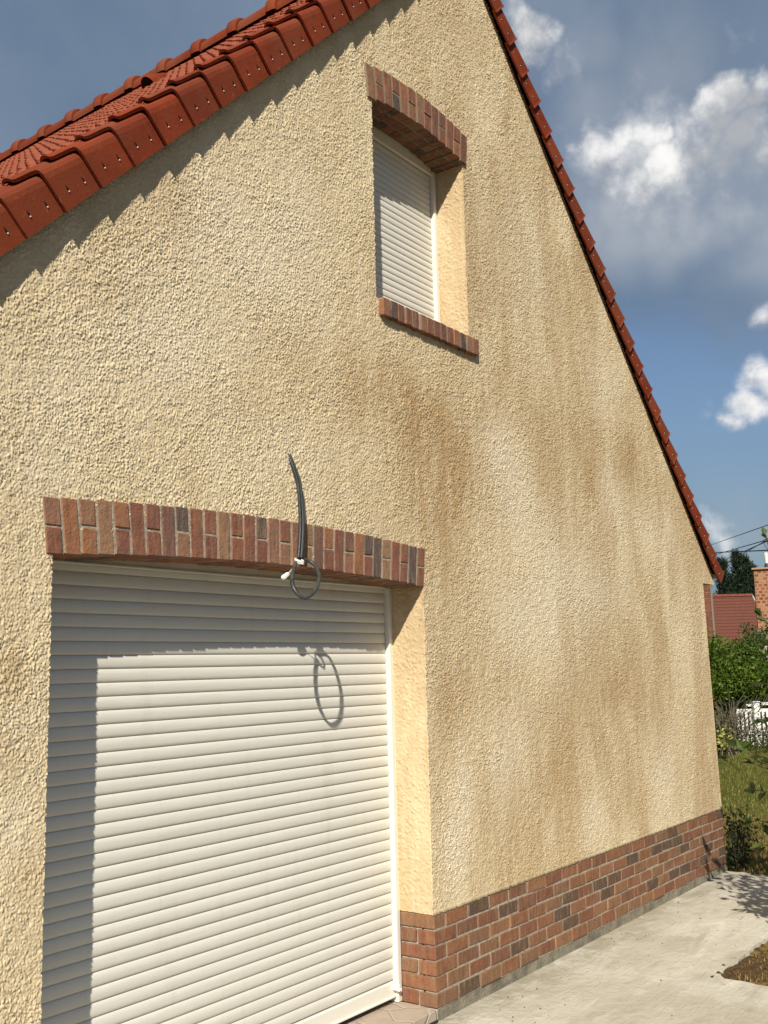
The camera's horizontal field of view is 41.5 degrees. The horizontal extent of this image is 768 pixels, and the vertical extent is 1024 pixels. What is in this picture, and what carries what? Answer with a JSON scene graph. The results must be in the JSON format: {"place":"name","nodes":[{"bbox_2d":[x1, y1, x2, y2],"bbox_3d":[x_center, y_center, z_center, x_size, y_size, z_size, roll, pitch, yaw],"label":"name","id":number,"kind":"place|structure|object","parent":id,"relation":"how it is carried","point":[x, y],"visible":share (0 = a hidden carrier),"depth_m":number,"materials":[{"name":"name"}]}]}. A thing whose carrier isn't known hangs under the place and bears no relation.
{"place":"outdoors","nodes":[
{"label":"outdoors","id":0,"kind":"place"},
{"bbox_2d":[0,0,767,593],"label":"sky","id":1,"kind":"structure","parent":0,"point":[656,111],"materials":[{"name":"blue"}]},
{"bbox_2d":[400,704,767,1001],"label":"ground","id":2,"kind":"structure","parent":0,"point":[722,760],"depth_m":13.64,"materials":[{"name":"green plant"}]},
{"bbox_2d":[0,0,725,1023],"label":"house","id":3,"kind":"structure","parent":2,"relation":"on","point":[344,254],"depth_m":5.05,"materials":[{"name":"paint"}]},
{"bbox_2d":[281,453,320,599],"bbox_3d":[-0.362,0.056,4.562,0.169,0.692,0.210,2,-9,-21],"label":"electric cable","id":4,"kind":"object","parent":3,"relation":"hanging from","point":[300,559],"visible":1,"depth_m":4.60,"materials":[{"name":"black rubber"}]},
{"bbox_2d":[363,62,478,356],"bbox_3d":[0.129,-1.704,5.897,0.294,1.466,1.044,-8,-11,36],"label":"window","id":5,"kind":"structure","parent":3,"relation":"in","point":[413,142],"depth_m":6.02,"materials":[{"name":"plastic"}]},
{"bbox_2d":[703,585,715,704],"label":"brick gable house","id":6,"kind":"structure","parent":2,"relation":"on","point":[708,602],"depth_m":39.90,"materials":[{"name":"red brick"}]},
{"bbox_2d":[713,555,731,593],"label":"conifer tree","id":7,"kind":"object","parent":2,"relation":"on","point":[722,588],"visible":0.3,"depth_m":74.97,"materials":[{"name":"green plant"}]},
{"bbox_2d":[717,725,735,758],"bbox_3d":[6.195,4.165,18.449,0.343,0.653,0.333,3,-10,-26],"label":"yellow plant","id":8,"kind":"object","parent":2,"relation":"on","point":[722,742],"visible":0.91,"depth_m":18.43,"materials":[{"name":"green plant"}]},
{"bbox_2d":[726,572,744,593],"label":"conifer tree","id":9,"kind":"object","parent":2,"relation":"on","point":[732,578],"visible":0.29,"depth_m":74.81,"materials":[{"name":"green plant"}]},
{"bbox_2d":[714,702,757,733],"bbox_3d":[7.579,4.011,18.937,3.800,1.093,0.022,-1,-9,0],"label":"wire fence","id":10,"kind":"object","parent":2,"relation":"on","point":[733,717],"visible":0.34,"depth_m":18.96,"materials":[{"name":"grey metal"}]},
{"bbox_2d":[728,547,746,593],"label":"conifer tree","id":11,"kind":"object","parent":2,"relation":"on","point":[736,563],"visible":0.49,"depth_m":75.04,"materials":[{"name":"green plant"}]},
{"bbox_2d":[707,627,767,735],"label":"hedge bush","id":12,"kind":"object","parent":2,"relation":"on","point":[728,674],"visible":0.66,"depth_m":22.85,"materials":[{"name":"green plant"}]},
{"bbox_2d":[710,941,767,985],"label":"soil","id":13,"kind":"structure","parent":2,"relation":"on","point":[736,968],"depth_m":5.87,"materials":[{"name":"brown soil"}]},
{"bbox_2d":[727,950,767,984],"bbox_3d":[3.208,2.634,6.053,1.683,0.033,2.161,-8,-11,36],"label":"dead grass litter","id":14,"kind":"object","parent":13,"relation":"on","point":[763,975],"visible":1,"depth_m":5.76,"materials":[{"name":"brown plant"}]},
{"bbox_2d":[713,690,767,755],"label":"twiggy shrub","id":15,"kind":"object","parent":2,"relation":"on","point":[734,722],"visible":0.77,"depth_m":19.29,"materials":[{"name":"brown plant"}]},
{"bbox_2d":[715,713,767,753],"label":"undergrowth","id":16,"kind":"object","parent":2,"relation":"on","point":[764,735],"visible":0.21,"depth_m":19.93,"materials":[{"name":"green plant"}]},
{"bbox_2d":[723,802,767,871],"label":"corner shrub","id":17,"kind":"object","parent":2,"relation":"on","point":[738,858],"visible":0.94,"depth_m":8.64,"materials":[{"name":"green plant"}]},
{"bbox_2d":[725,622,767,736],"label":"dark bush","id":18,"kind":"object","parent":2,"relation":"on","point":[748,637],"visible":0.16,"depth_m":23.94,"materials":[{"name":"green plant"}]},
{"bbox_2d":[738,554,754,595],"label":"conifer tree","id":19,"kind":"object","parent":2,"relation":"on","point":[746,565],"visible":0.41,"depth_m":74.95,"materials":[{"name":"green plant"}]},
{"bbox_2d":[736,701,767,745],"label":"picket fence","id":20,"kind":"object","parent":2,"relation":"on","point":[757,709],"visible":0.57,"depth_m":21.17,"materials":[{"name":"white paint"}]},
{"bbox_2d":[745,562,759,597],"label":"conifer tree","id":21,"kind":"object","parent":2,"relation":"on","point":[752,582],"visible":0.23,"depth_m":74.92,"materials":[{"name":"green plant"}]},
{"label":"utility pole","id":22,"kind":"object","parent":2,"relation":"on","visible":0},
{"bbox_2d":[712,525,767,544],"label":"overhead cable","id":23,"kind":"object","parent":22,"relation":"attached to","point":[743,533],"visible":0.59,"depth_m":20.49,"materials":[{"name":"grey metal"}]},
{"bbox_2d":[720,542,762,566],"bbox_3d":[9.134,1.589,28.000,0.013,1.716,29.096,-4,-9,15],"label":"overhead cable","id":24,"kind":"object","parent":22,"relation":"attached to","point":[741,554],"visible":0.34,"depth_m":18.20,"materials":[{"name":"grey metal"}]},
{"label":"cable clamp","id":25,"kind":"object","parent":24,"relation":"attached to","visible":0},
{"bbox_2d":[718,541,762,553],"bbox_3d":[9.134,1.181,27.999,0.015,2.513,28.980,-4,-9,15],"label":"overhead cable","id":26,"kind":"object","parent":25,"relation":"attached to","point":[743,546],"visible":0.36,"depth_m":17.93,"materials":[{"name":"grey metal"}]},
{"bbox_2d":[718,542,764,562],"bbox_3d":[9.131,1.439,27.998,0.013,2.041,29.048,-4,-9,15],"label":"overhead cable","id":27,"kind":"object","parent":22,"relation":"attached to","point":[741,552],"visible":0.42,"depth_m":18.55,"materials":[{"name":"grey metal"}]},
{"bbox_2d":[437,871,767,1023],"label":"pavement","id":28,"kind":"structure","parent":0,"point":[632,988],"depth_m":5.79,"materials":[{"name":"concrete"}]},
{"bbox_2d":[505,878,761,1022],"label":"grit","id":29,"kind":"object","parent":28,"relation":"on","point":[648,955],"visible":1,"depth_m":6.32,"materials":[{"name":"gravel"}]},
{"bbox_2d":[712,593,757,660],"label":"neighbour house","id":30,"kind":"structure","parent":0,"point":[732,612],"depth_m":58.47,"materials":[{"name":"brown"}]},
{"bbox_2d":[716,550,767,552],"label":"overhead cable","id":31,"kind":"object","parent":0,"point":[742,551],"visible":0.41,"depth_m":18.40,"materials":[{"name":"grey metal"}]},
{"bbox_2d":[719,742,767,874],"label":"lawn grass","id":32,"kind":"structure","parent":0,"point":[736,761],"depth_m":13.97,"materials":[{"name":"green plant"}]},
{"bbox_2d":[724,801,767,875],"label":"dry grass","id":33,"kind":"structure","parent":0,"point":[754,864],"depth_m":9.20,"materials":[{"name":"green plant"}]},
{"bbox_2d":[725,527,767,853],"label":"garden tree","id":34,"kind":"object","parent":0,"point":[741,747],"visible":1,"depth_m":7.05,"materials":[{"name":"green plant"}]},
{"bbox_2d":[751,552,767,727],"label":"brick house","id":35,"kind":"structure","parent":0,"point":[761,586],"depth_m":24.87,"materials":[{"name":"brown brick"}]}
]}

